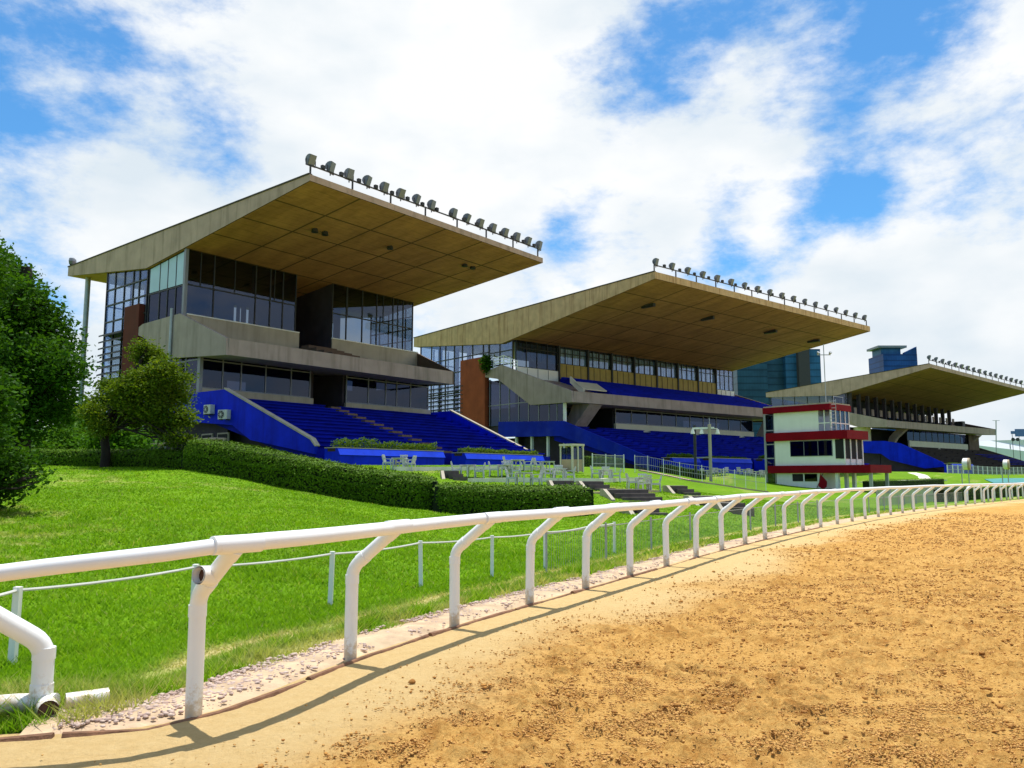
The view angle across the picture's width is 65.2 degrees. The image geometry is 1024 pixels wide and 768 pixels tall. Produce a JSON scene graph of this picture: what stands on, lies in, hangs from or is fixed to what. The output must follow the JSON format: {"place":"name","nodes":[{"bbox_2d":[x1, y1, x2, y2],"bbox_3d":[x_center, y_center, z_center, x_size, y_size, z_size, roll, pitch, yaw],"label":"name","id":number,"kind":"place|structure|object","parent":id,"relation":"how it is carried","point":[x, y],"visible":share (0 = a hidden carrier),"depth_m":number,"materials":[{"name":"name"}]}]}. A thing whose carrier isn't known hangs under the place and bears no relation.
{"place":"outdoors","nodes":[
{"label":"outdoors","id":0,"kind":"place"},
{"bbox_2d":[0,499,1023,767],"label":"track","id":1,"kind":"structure","parent":0,"point":[220,741],"depth_m":6.37,"materials":[{"name":"beige sand"}]},
{"bbox_2d":[0,464,1023,734],"bbox_3d":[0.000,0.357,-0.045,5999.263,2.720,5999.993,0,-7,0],"label":"ground","id":2,"kind":"structure","parent":0,"point":[830,501],"depth_m":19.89,"materials":[{"name":"green plant"}]},
{"bbox_2d":[0,238,62,512],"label":"leaning tree","id":3,"kind":"object","parent":2,"relation":"on","point":[15,465],"visible":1,"depth_m":16.36,"materials":[{"name":"green plant"}]},
{"bbox_2d":[30,427,64,449],"bbox_3d":[-28.843,3.433,46.860,6.118,3.406,4.502,-4,-8,32],"label":"bush","id":4,"kind":"object","parent":2,"relation":"on","point":[46,444],"visible":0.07,"depth_m":46.42,"materials":[{"name":"green plant"}]},
{"bbox_2d":[0,245,103,448],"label":"broad tree","id":5,"kind":"object","parent":2,"relation":"on","point":[42,348],"visible":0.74,"depth_m":36.77,"materials":[{"name":"green plant"}]},
{"bbox_2d":[43,422,87,449],"bbox_3d":[-28.342,3.583,49.583,6.259,3.836,5.271,0,-7,0],"label":"bush","id":6,"kind":"object","parent":2,"relation":"on","point":[65,434],"visible":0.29,"depth_m":48.68,"materials":[{"name":"green plant"}]},
{"bbox_2d":[3,447,197,469],"bbox_3d":[-15.544,2.839,29.327,12.708,1.209,1.826,-1,-7,12],"label":"hedge","id":7,"kind":"object","parent":2,"relation":"on","point":[154,458],"visible":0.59,"depth_m":28.71,"materials":[{"name":"green plant"}]},
{"bbox_2d":[68,416,163,450],"bbox_3d":[-22.733,3.208,47.263,5.775,3.630,5.830,0,-7,0],"label":"bush","id":8,"kind":"object","parent":2,"relation":"on","point":[124,439],"visible":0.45,"depth_m":45.72,"materials":[{"name":"green plant"}]},
{"bbox_2d":[64,336,209,466],"bbox_3d":[-13.300,0.652,28.588,4.980,5.039,3.618,0,-7,0],"label":"crooked tree","id":9,"kind":"object","parent":2,"relation":"on","point":[149,390],"visible":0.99,"depth_m":28.13,"materials":[{"name":"green plant"}]},
{"bbox_2d":[0,522,615,662],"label":"rope fence","id":10,"kind":"object","parent":2,"relation":"on","point":[16,592],"visible":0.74,"depth_m":9.62,"materials":[{"name":"white paint"}]},
{"bbox_2d":[67,154,549,464],"bbox_3d":[-17.898,-1.335,68.816,36.329,21.744,26.896,-5,-8,39],"label":"grandstand","id":11,"kind":"object","parent":2,"relation":"on","point":[279,316],"visible":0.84,"depth_m":61.97,"materials":[{"name":"concrete"}]},
{"bbox_2d":[147,251,183,322],"bbox_3d":[-26.129,-7.212,60.516,5.350,5.103,0.120,-5,-8,39],"label":"end window","id":12,"kind":"structure","parent":11,"relation":"in","point":[160,302],"depth_m":60.51,"materials":[{"name":"glass"}]},
{"bbox_2d":[172,357,197,392],"bbox_3d":[-25.278,-0.378,59.102,7.650,2.800,0.120,-5,-8,39],"label":"lower end window","id":13,"kind":"structure","parent":11,"relation":"in","point":[193,360],"depth_m":57.31,"materials":[{"name":"grey glass"}]},
{"bbox_2d":[203,404,214,414],"bbox_3d":[-20.583,1.755,54.330,0.840,0.680,0.395,-5,-8,39],"label":"air conditioner","id":14,"kind":"object","parent":11,"relation":"attached to","point":[209,409],"visible":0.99,"depth_m":54.13,"materials":[{"name":"white metal"}]},
{"bbox_2d":[217,432,229,441],"bbox_3d":[-19.667,4.407,54.364,1.400,2.200,0.115,-5,-8,39],"label":"window","id":15,"kind":"structure","parent":11,"relation":"in","point":[227,434],"depth_m":54.26,"materials":[{"name":"metal"}]},
{"bbox_2d":[218,409,230,419],"bbox_3d":[-19.052,2.047,52.944,0.840,0.680,0.395,-3,-7,27],"label":"air conditioner","id":16,"kind":"object","parent":11,"relation":"attached to","point":[224,414],"visible":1,"depth_m":52.78,"materials":[{"name":"white plastic"}]},
{"bbox_2d":[186,250,296,330],"bbox_3d":[-20.957,-7.080,62.583,0.120,4.919,9.700,-5,-8,39],"label":"lounge window","id":17,"kind":"structure","parent":11,"relation":"in","point":[252,302],"depth_m":62.34,"materials":[{"name":"glass"}]},
{"bbox_2d":[202,358,310,397],"bbox_3d":[-19.157,-0.405,60.381,0.120,2.250,9.550,-5,-8,39],"label":"lower window","id":18,"kind":"structure","parent":11,"relation":"in","point":[218,374],"depth_m":60.18,"materials":[{"name":"grey glass"}]},
{"bbox_2d":[331,284,412,350],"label":"lounge window","id":19,"kind":"structure","parent":11,"relation":"in","point":[363,323],"depth_m":72.61,"materials":[{"name":"glass"}]},
{"bbox_2d":[345,375,428,409],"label":"lower window","id":20,"kind":"structure","parent":11,"relation":"in","point":[358,390],"depth_m":70.31,"materials":[{"name":"grey glass"}]},
{"bbox_2d":[181,437,438,509],"bbox_3d":[-6.956,3.046,27.351,9.088,2.536,2.518,-1,-7,7],"label":"hedge","id":21,"kind":"object","parent":2,"relation":"on","point":[276,467],"visible":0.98,"depth_m":26.36,"materials":[{"name":"green plant"}]},
{"bbox_2d":[324,447,444,464],"bbox_3d":[-7.736,4.906,50.125,1.400,1.630,8.910,-5,-8,39],"label":"planter","id":22,"kind":"object","parent":2,"relation":"on","point":[360,456],"visible":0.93,"depth_m":48.64,"materials":[{"name":"blue paint"}]},
{"bbox_2d":[330,437,436,450],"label":"bedding plants","id":23,"kind":"object","parent":22,"relation":"in","point":[368,443],"visible":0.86,"depth_m":49.52,"materials":[{"name":"green plant"}]},
{"bbox_2d":[382,454,393,469],"bbox_3d":[-6.121,3.846,39.384,0.523,0.744,0.488,-1,-7,9],"label":"garden chair","id":24,"kind":"object","parent":2,"relation":"on","point":[384,460],"visible":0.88,"depth_m":39.25,"materials":[{"name":"white plastic"}]},
{"bbox_2d":[392,458,406,468],"bbox_3d":[-5.563,3.942,39.417,0.787,0.605,0.787,-1,-7,5],"label":"garden table","id":25,"kind":"object","parent":2,"relation":"on","point":[402,459],"visible":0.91,"depth_m":39.20,"materials":[{"name":"white plastic"}]},
{"bbox_2d":[0,527,819,741],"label":"kerb","id":26,"kind":"structure","parent":2,"relation":"on","point":[40,736],"depth_m":6.20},
{"bbox_2d":[404,455,416,470],"bbox_3d":[-5.006,3.897,39.411,0.523,0.744,0.488,-2,-7,17],"label":"garden chair","id":27,"kind":"object","parent":2,"relation":"on","point":[413,459],"visible":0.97,"depth_m":39.29,"materials":[{"name":"white plastic"}]},
{"bbox_2d":[440,470,467,480],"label":"lawn steps","id":28,"kind":"structure","parent":2,"relation":"on","point":[455,475],"depth_m":36.13,"materials":[{"name":"concrete"}]},
{"bbox_2d":[474,462,485,477],"bbox_3d":[-1.496,4.038,37.396,0.523,0.744,0.488,0,-7,2],"label":"garden chair","id":29,"kind":"object","parent":2,"relation":"on","point":[482,470],"visible":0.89,"depth_m":37.18,"materials":[{"name":"white plastic"}]},
{"bbox_2d":[393,466,568,471],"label":"terrace kerb","id":30,"kind":"structure","parent":2,"relation":"on","point":[438,468],"depth_m":40.55,"materials":[{"name":"beige concrete"}]},
{"bbox_2d":[452,452,544,464],"bbox_3d":[-0.825,5.918,58.655,1.400,1.590,9.060,-5,-8,39],"label":"planter","id":31,"kind":"object","parent":2,"relation":"on","point":[464,458],"visible":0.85,"depth_m":56.61,"materials":[{"name":"blue paint"}]},
{"bbox_2d":[457,446,538,454],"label":"bedding plants","id":32,"kind":"object","parent":31,"relation":"in","point":[485,450],"visible":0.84,"depth_m":57.96,"materials":[{"name":"green plant"}]},
{"bbox_2d":[20,503,981,734],"bbox_3d":[12.690,4.922,28.454,3.137,0.064,56.965,-5,-8,35],"label":"gravel strip","id":33,"kind":"object","parent":2,"relation":"on","point":[380,639],"visible":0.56,"depth_m":7.39,"materials":[{"name":"beige gravel"}]},
{"bbox_2d":[0,606,109,717],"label":"rail post","id":34,"kind":"object","parent":33,"relation":"on","point":[37,642],"visible":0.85,"depth_m":5.40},
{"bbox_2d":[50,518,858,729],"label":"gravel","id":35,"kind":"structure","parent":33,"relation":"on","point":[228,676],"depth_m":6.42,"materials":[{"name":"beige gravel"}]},
{"bbox_2d":[498,464,511,476],"bbox_3d":[-0.338,4.205,38.706,0.787,0.605,0.787,2,-7,-20],"label":"garden table","id":36,"kind":"object","parent":2,"relation":"on","point":[503,465],"visible":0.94,"depth_m":38.54,"materials":[{"name":"white plastic"}]},
{"bbox_2d":[505,469,517,484],"bbox_3d":[-0.036,4.060,34.831,0.523,0.744,0.488,-1,-7,11],"label":"garden chair","id":37,"kind":"object","parent":2,"relation":"on","point":[507,474],"visible":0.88,"depth_m":34.63,"materials":[{"name":"white plastic"}]},
{"bbox_2d":[0,482,1023,718],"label":"running rail","id":38,"kind":"object","parent":2,"relation":"on","point":[229,550],"visible":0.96,"depth_m":7.03,"materials":[{"name":"white plastic"}]},
{"bbox_2d":[432,481,594,515],"bbox_3d":[0.026,3.798,26.397,5.330,1.230,2.176,1,-7,-5],"label":"hedge","id":39,"kind":"object","parent":2,"relation":"on","point":[460,498],"visible":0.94,"depth_m":25.59,"materials":[{"name":"green plant"}]},
{"bbox_2d":[515,472,532,484],"bbox_3d":[0.522,4.152,34.863,0.787,0.605,0.787,6,-9,-43],"label":"garden table","id":40,"kind":"object","parent":2,"relation":"on","point":[522,473],"visible":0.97,"depth_m":34.61,"materials":[{"name":"white plastic"}]},
{"bbox_2d":[530,470,542,484],"bbox_3d":[1.080,4.104,34.877,0.523,0.744,0.488,1,-7,-12],"label":"garden chair","id":41,"kind":"object","parent":2,"relation":"on","point":[540,476],"visible":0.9,"depth_m":34.68,"materials":[{"name":"white plastic"}]},
{"bbox_2d":[533,458,543,470],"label":"garden chair","id":42,"kind":"object","parent":2,"relation":"on","point":[535,462],"visible":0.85,"depth_m":44.15,"materials":[{"name":"white plastic"}]},
{"bbox_2d":[541,465,553,477],"bbox_3d":[1.691,4.242,38.258,0.523,0.744,0.488,2,-7,-14],"label":"garden chair","id":43,"kind":"object","parent":2,"relation":"on","point":[544,471],"visible":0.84,"depth_m":38.09,"materials":[{"name":"white plastic"}]},
{"bbox_2d":[468,478,641,481],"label":"terrace kerb","id":44,"kind":"structure","parent":2,"relation":"on","point":[528,479],"depth_m":37.18,"materials":[{"name":"beige concrete"}]},
{"bbox_2d":[553,466,563,479],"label":"garden chair","id":45,"kind":"object","parent":2,"relation":"on","point":[558,467],"visible":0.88,"depth_m":37.52,"materials":[{"name":"white plastic"}]},
{"bbox_2d":[546,480,579,486],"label":"lawn steps","id":46,"kind":"structure","parent":2,"relation":"on","point":[554,482],"depth_m":34.26,"materials":[{"name":"concrete"}]},
{"bbox_2d":[559,444,584,471],"bbox_3d":[3.569,4.419,47.681,1.038,1.676,1.118,6,-9,-40],"label":"ticket booth","id":47,"kind":"object","parent":2,"relation":"on","point":[571,457],"visible":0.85,"depth_m":47.35,"materials":[{"name":"beige paint"}]},
{"bbox_2d":[576,481,615,490],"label":"lawn steps","id":48,"kind":"structure","parent":2,"relation":"on","point":[596,485],"depth_m":34.53,"materials":[{"name":"concrete"}]},
{"bbox_2d":[584,455,624,467],"bbox_3d":[6.409,5.788,59.375,1.266,0.982,6.428,-5,-8,37],"label":"fence","id":49,"kind":"object","parent":2,"relation":"on","point":[587,462],"visible":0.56,"depth_m":59.01,"materials":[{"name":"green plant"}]},
{"bbox_2d":[592,453,624,472],"bbox_3d":[6.369,5.234,52.312,0.194,1.344,4.484,-5,-8,34],"label":"fence","id":50,"kind":"object","parent":2,"relation":"on","point":[619,462],"visible":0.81,"depth_m":52.42,"materials":[{"name":"white metal"}]},
{"bbox_2d":[600,489,662,501],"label":"lawn steps","id":51,"kind":"structure","parent":2,"relation":"on","point":[641,495],"depth_m":31.27,"materials":[{"name":"concrete"}]},
{"bbox_2d":[625,473,637,488],"bbox_3d":[5.401,4.401,36.111,0.523,0.744,0.488,0,-7,-3],"label":"garden chair","id":52,"kind":"object","parent":2,"relation":"on","point":[628,482],"visible":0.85,"depth_m":35.94,"materials":[{"name":"white plastic"}]},
{"bbox_2d":[413,258,869,474],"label":"grandstand","id":53,"kind":"object","parent":2,"relation":"on","point":[611,368],"visible":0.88,"depth_m":90.58,"materials":[{"name":"beige concrete"}]},
{"bbox_2d":[478,354,492,374],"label":"potted shrub","id":54,"kind":"object","parent":53,"relation":"on","point":[485,360],"visible":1,"depth_m":90.61,"materials":[{"name":"green plant"}]},
{"bbox_2d":[489,380,562,425],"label":"hall window","id":55,"kind":"structure","parent":53,"relation":"in","point":[505,405],"depth_m":87.76,"materials":[{"name":"grey glass"}]},
{"bbox_2d":[515,340,557,370],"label":"lounge window","id":56,"kind":"structure","parent":53,"relation":"in","point":[528,354],"depth_m":90.39,"materials":[{"name":"glass"}]},
{"bbox_2d":[560,347,586,366],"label":"lounge window","id":57,"kind":"structure","parent":53,"relation":"in","point":[579,355],"depth_m":94.26,"materials":[{"name":"glass"}]},
{"bbox_2d":[589,351,610,369],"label":"lounge window","id":58,"kind":"structure","parent":53,"relation":"in","point":[592,357],"depth_m":97.28,"materials":[{"name":"glass"}]},
{"bbox_2d":[613,355,632,372],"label":"lounge window","id":59,"kind":"structure","parent":53,"relation":"in","point":[621,361],"depth_m":99.89,"materials":[{"name":"glass"}]},
{"bbox_2d":[633,358,655,375],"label":"lounge window","id":60,"kind":"structure","parent":53,"relation":"in","point":[649,365],"depth_m":102.89,"materials":[{"name":"glass"}]},
{"bbox_2d":[655,360,676,378],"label":"lounge window","id":61,"kind":"structure","parent":53,"relation":"in","point":[671,368],"depth_m":105.57,"materials":[{"name":"glass"}]},
{"bbox_2d":[614,408,752,431],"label":"lower window","id":62,"kind":"structure","parent":53,"relation":"in","point":[622,416],"depth_m":96.26,"materials":[{"name":"grey glass"}]},
{"bbox_2d":[679,364,696,380],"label":"lounge window","id":63,"kind":"structure","parent":53,"relation":"in","point":[686,370],"depth_m":108.39,"materials":[{"name":"glass"}]},
{"bbox_2d":[699,367,714,382],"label":"lounge window","id":64,"kind":"structure","parent":53,"relation":"in","point":[705,373],"depth_m":111.18,"materials":[{"name":"glass"}]},
{"bbox_2d":[715,370,733,390],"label":"lounge window","id":65,"kind":"structure","parent":53,"relation":"in","point":[719,375],"depth_m":113.98,"materials":[{"name":"glass"}]},
{"bbox_2d":[619,502,667,515],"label":"lawn steps","id":66,"kind":"structure","parent":2,"relation":"on","point":[656,512],"depth_m":25.78,"materials":[{"name":"concrete"}]},
{"bbox_2d":[638,475,651,489],"bbox_3d":[5.922,4.406,35.562,0.488,0.744,0.523,2,-7,-20],"label":"garden chair","id":67,"kind":"object","parent":2,"relation":"on","point":[647,483],"visible":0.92,"depth_m":35.43,"materials":[{"name":"white plastic"}]},
{"bbox_2d":[661,457,700,470],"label":"planter","id":68,"kind":"object","parent":2,"relation":"on","point":[686,461],"visible":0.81,"depth_m":71.96,"materials":[{"name":"blue paint"}]},
{"bbox_2d":[666,452,693,457],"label":"bedding plants","id":69,"kind":"object","parent":68,"relation":"on","point":[687,455],"visible":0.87,"depth_m":72.78,"materials":[{"name":"green plant"}]},
{"bbox_2d":[662,485,700,495],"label":"lawn steps","id":70,"kind":"structure","parent":2,"relation":"on","point":[680,489],"depth_m":36.10,"materials":[{"name":"concrete"}]},
{"bbox_2d":[660,464,705,479],"bbox_3d":[13.597,6.995,63.669,1.166,1.304,5.716,-6,-9,44],"label":"fence","id":71,"kind":"object","parent":2,"relation":"on","point":[684,473],"visible":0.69,"depth_m":63.15,"materials":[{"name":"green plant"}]},
{"bbox_2d":[634,455,765,489],"bbox_3d":[14.074,6.361,56.359,11.400,2.647,2.944,2,-7,-20],"label":"fence","id":72,"kind":"object","parent":2,"relation":"on","point":[745,480],"visible":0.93,"depth_m":55.54,"materials":[{"name":"white metal"}]},
{"bbox_2d":[638,470,768,491],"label":"terrace kerb","id":73,"kind":"structure","parent":2,"relation":"on","point":[701,481],"depth_m":54.52,"materials":[{"name":"concrete"}]},
{"bbox_2d":[691,418,719,481],"bbox_3d":[15.351,5.301,63.368,2.130,5.204,1.246,-3,-7,25],"label":"lamp gantry","id":74,"kind":"object","parent":2,"relation":"on","point":[694,428],"visible":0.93,"depth_m":63.37,"materials":[{"name":"metal"}]},
{"bbox_2d":[683,495,732,505],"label":"lawn steps","id":75,"kind":"structure","parent":2,"relation":"on","point":[686,496],"depth_m":30.28,"materials":[{"name":"concrete"}]},
{"bbox_2d":[700,458,751,473],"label":"planter","id":76,"kind":"object","parent":2,"relation":"on","point":[731,463],"visible":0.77,"depth_m":76.53,"materials":[{"name":"blue paint"}]},
{"bbox_2d":[704,455,747,458],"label":"bedding plants","id":77,"kind":"object","parent":76,"relation":"in","point":[713,456],"visible":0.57,"depth_m":76.95,"materials":[{"name":"green plant"}]},
{"bbox_2d":[712,502,754,516],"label":"lawn steps","id":78,"kind":"structure","parent":2,"relation":"on","point":[721,505],"depth_m":28.24,"materials":[{"name":"concrete"}]},
{"bbox_2d":[545,491,962,572],"bbox_3d":[13.918,5.044,32.277,1.388,0.839,46.440,-5,-8,36],"label":"fence","id":79,"kind":"object","parent":2,"relation":"on","point":[736,527],"visible":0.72,"depth_m":21.41,"materials":[{"name":"metal"}]},
{"bbox_2d":[754,459,764,473],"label":"planter","id":80,"kind":"object","parent":2,"relation":"on","point":[759,464],"visible":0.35,"depth_m":81.13,"materials":[{"name":"blue paint"}]},
{"bbox_2d":[718,349,820,436],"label":"office tower","id":81,"kind":"structure","parent":2,"relation":"on","point":[756,382],"depth_m":423.78,"materials":[{"name":"teal glass"}]},
{"bbox_2d":[762,396,891,492],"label":"judges tower","id":82,"kind":"structure","parent":2,"relation":"on","point":[806,445],"depth_m":66.40,"materials":[{"name":"paint"}]},
{"bbox_2d":[792,474,802,480],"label":"window","id":83,"kind":"structure","parent":82,"relation":"in","point":[796,477],"depth_m":66.99,"materials":[{"name":"black glass"}]},
{"bbox_2d":[804,474,816,480],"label":"window","id":84,"kind":"structure","parent":82,"relation":"in","point":[808,477],"depth_m":66.10,"materials":[{"name":"black glass"}]},
{"bbox_2d":[790,440,832,456],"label":"window","id":85,"kind":"structure","parent":82,"relation":"in","point":[815,447],"depth_m":66.21,"materials":[{"name":"black glass"}]},
{"bbox_2d":[817,474,826,488],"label":"flag","id":86,"kind":"object","parent":82,"relation":"attached to","point":[822,483],"visible":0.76,"depth_m":65.19,"materials":[{"name":"fabric"}]},
{"bbox_2d":[817,410,831,430],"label":"balcony window","id":87,"kind":"structure","parent":82,"relation":"in","point":[818,423],"depth_m":65.63,"materials":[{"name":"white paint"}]},
{"bbox_2d":[817,344,831,400],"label":"antenna mast","id":88,"kind":"object","parent":82,"relation":"on","point":[823,354],"visible":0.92,"depth_m":66.83,"materials":[{"name":"metal"}]},
{"bbox_2d":[831,410,849,429],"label":"balcony window","id":89,"kind":"structure","parent":82,"relation":"in","point":[843,423],"depth_m":66.24,"materials":[{"name":"blue glass"}]},
{"bbox_2d":[835,439,861,458],"bbox_3d":[27.509,5.332,65.351,3.010,1.540,0.730,6,-9,-40],"label":"window","id":90,"kind":"structure","parent":82,"relation":"in","point":[839,444],"depth_m":64.61,"materials":[{"name":"black glass"}]},
{"bbox_2d":[867,345,918,430],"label":"office tower","id":91,"kind":"structure","parent":2,"relation":"on","point":[887,357],"depth_m":485.79,"materials":[{"name":"blue glass"}]},
{"bbox_2d":[765,355,1023,473],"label":"grandstand","id":92,"kind":"object","parent":2,"relation":"on","point":[914,441],"visible":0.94,"depth_m":149.45,"materials":[{"name":"concrete"}]},
{"bbox_2d":[906,430,965,443],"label":"lower window","id":93,"kind":"structure","parent":92,"relation":"in","point":[912,435],"depth_m":156.52,"materials":[{"name":"glass"}]},
{"bbox_2d":[862,477,943,487],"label":"hedge","id":94,"kind":"object","parent":2,"relation":"on","point":[910,482],"visible":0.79,"depth_m":79.69,"materials":[{"name":"green plant"}]},
{"bbox_2d":[910,473,930,478],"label":"terrace kerb","id":95,"kind":"structure","parent":2,"relation":"on","point":[921,476],"depth_m":96.74,"materials":[{"name":"white concrete"}]},
{"bbox_2d":[876,486,975,505],"bbox_3d":[28.494,7.418,53.508,0.193,1.110,25.240,-6,-9,41],"label":"fence","id":96,"kind":"object","parent":2,"relation":"on","point":[931,493],"visible":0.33,"depth_m":48.44,"materials":[{"name":"metal"}]},
{"bbox_2d":[944,463,973,473],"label":"planter","id":97,"kind":"object","parent":2,"relation":"on","point":[945,466],"visible":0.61,"depth_m":127.86,"materials":[{"name":"blue paint"}]},
{"bbox_2d":[961,458,970,483],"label":"lamp drum","id":98,"kind":"object","parent":2,"relation":"on","point":[966,463],"visible":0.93,"depth_m":87.25,"materials":[{"name":"white paint"}]},
{"bbox_2d":[933,485,1023,501],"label":"hedge","id":99,"kind":"object","parent":2,"relation":"on","point":[970,493],"visible":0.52,"depth_m":57.74,"materials":[{"name":"green plant"}]},
{"bbox_2d":[947,465,1023,474],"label":"fence","id":100,"kind":"object","parent":2,"relation":"on","point":[1012,469],"visible":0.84,"depth_m":131.73,"materials":[{"name":"metal"}]},
{"bbox_2d":[966,484,1023,502],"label":"hurdle rail","id":101,"kind":"object","parent":2,"relation":"on","point":[994,492],"visible":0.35,"depth_m":55.01,"materials":[{"name":"white plastic"}]},
{"bbox_2d":[979,440,1023,460],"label":"warehouse","id":102,"kind":"structure","parent":2,"relation":"on","point":[1006,447],"depth_m":326.85,"materials":[{"name":"metal"}]},
{"bbox_2d":[985,478,1023,482],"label":"pond","id":103,"kind":"structure","parent":2,"relation":"on","point":[1011,480],"depth_m":95.91,"materials":[{"name":"teal liquid"}]},
{"bbox_2d":[1001,459,1009,482],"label":"lamp drum","id":104,"kind":"object","parent":2,"relation":"on","point":[1006,464],"visible":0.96,"depth_m":91.28,"materials":[{"name":"white paint"}]},
{"bbox_2d":[1011,429,1023,459],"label":"billboard","id":105,"kind":"object","parent":2,"relation":"on","point":[1018,432],"visible":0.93,"depth_m":319.68,"materials":[{"name":"metal"}]},
{"bbox_2d":[0,0,1023,441],"label":"sky","id":106,"kind":"structure","parent":0,"point":[863,157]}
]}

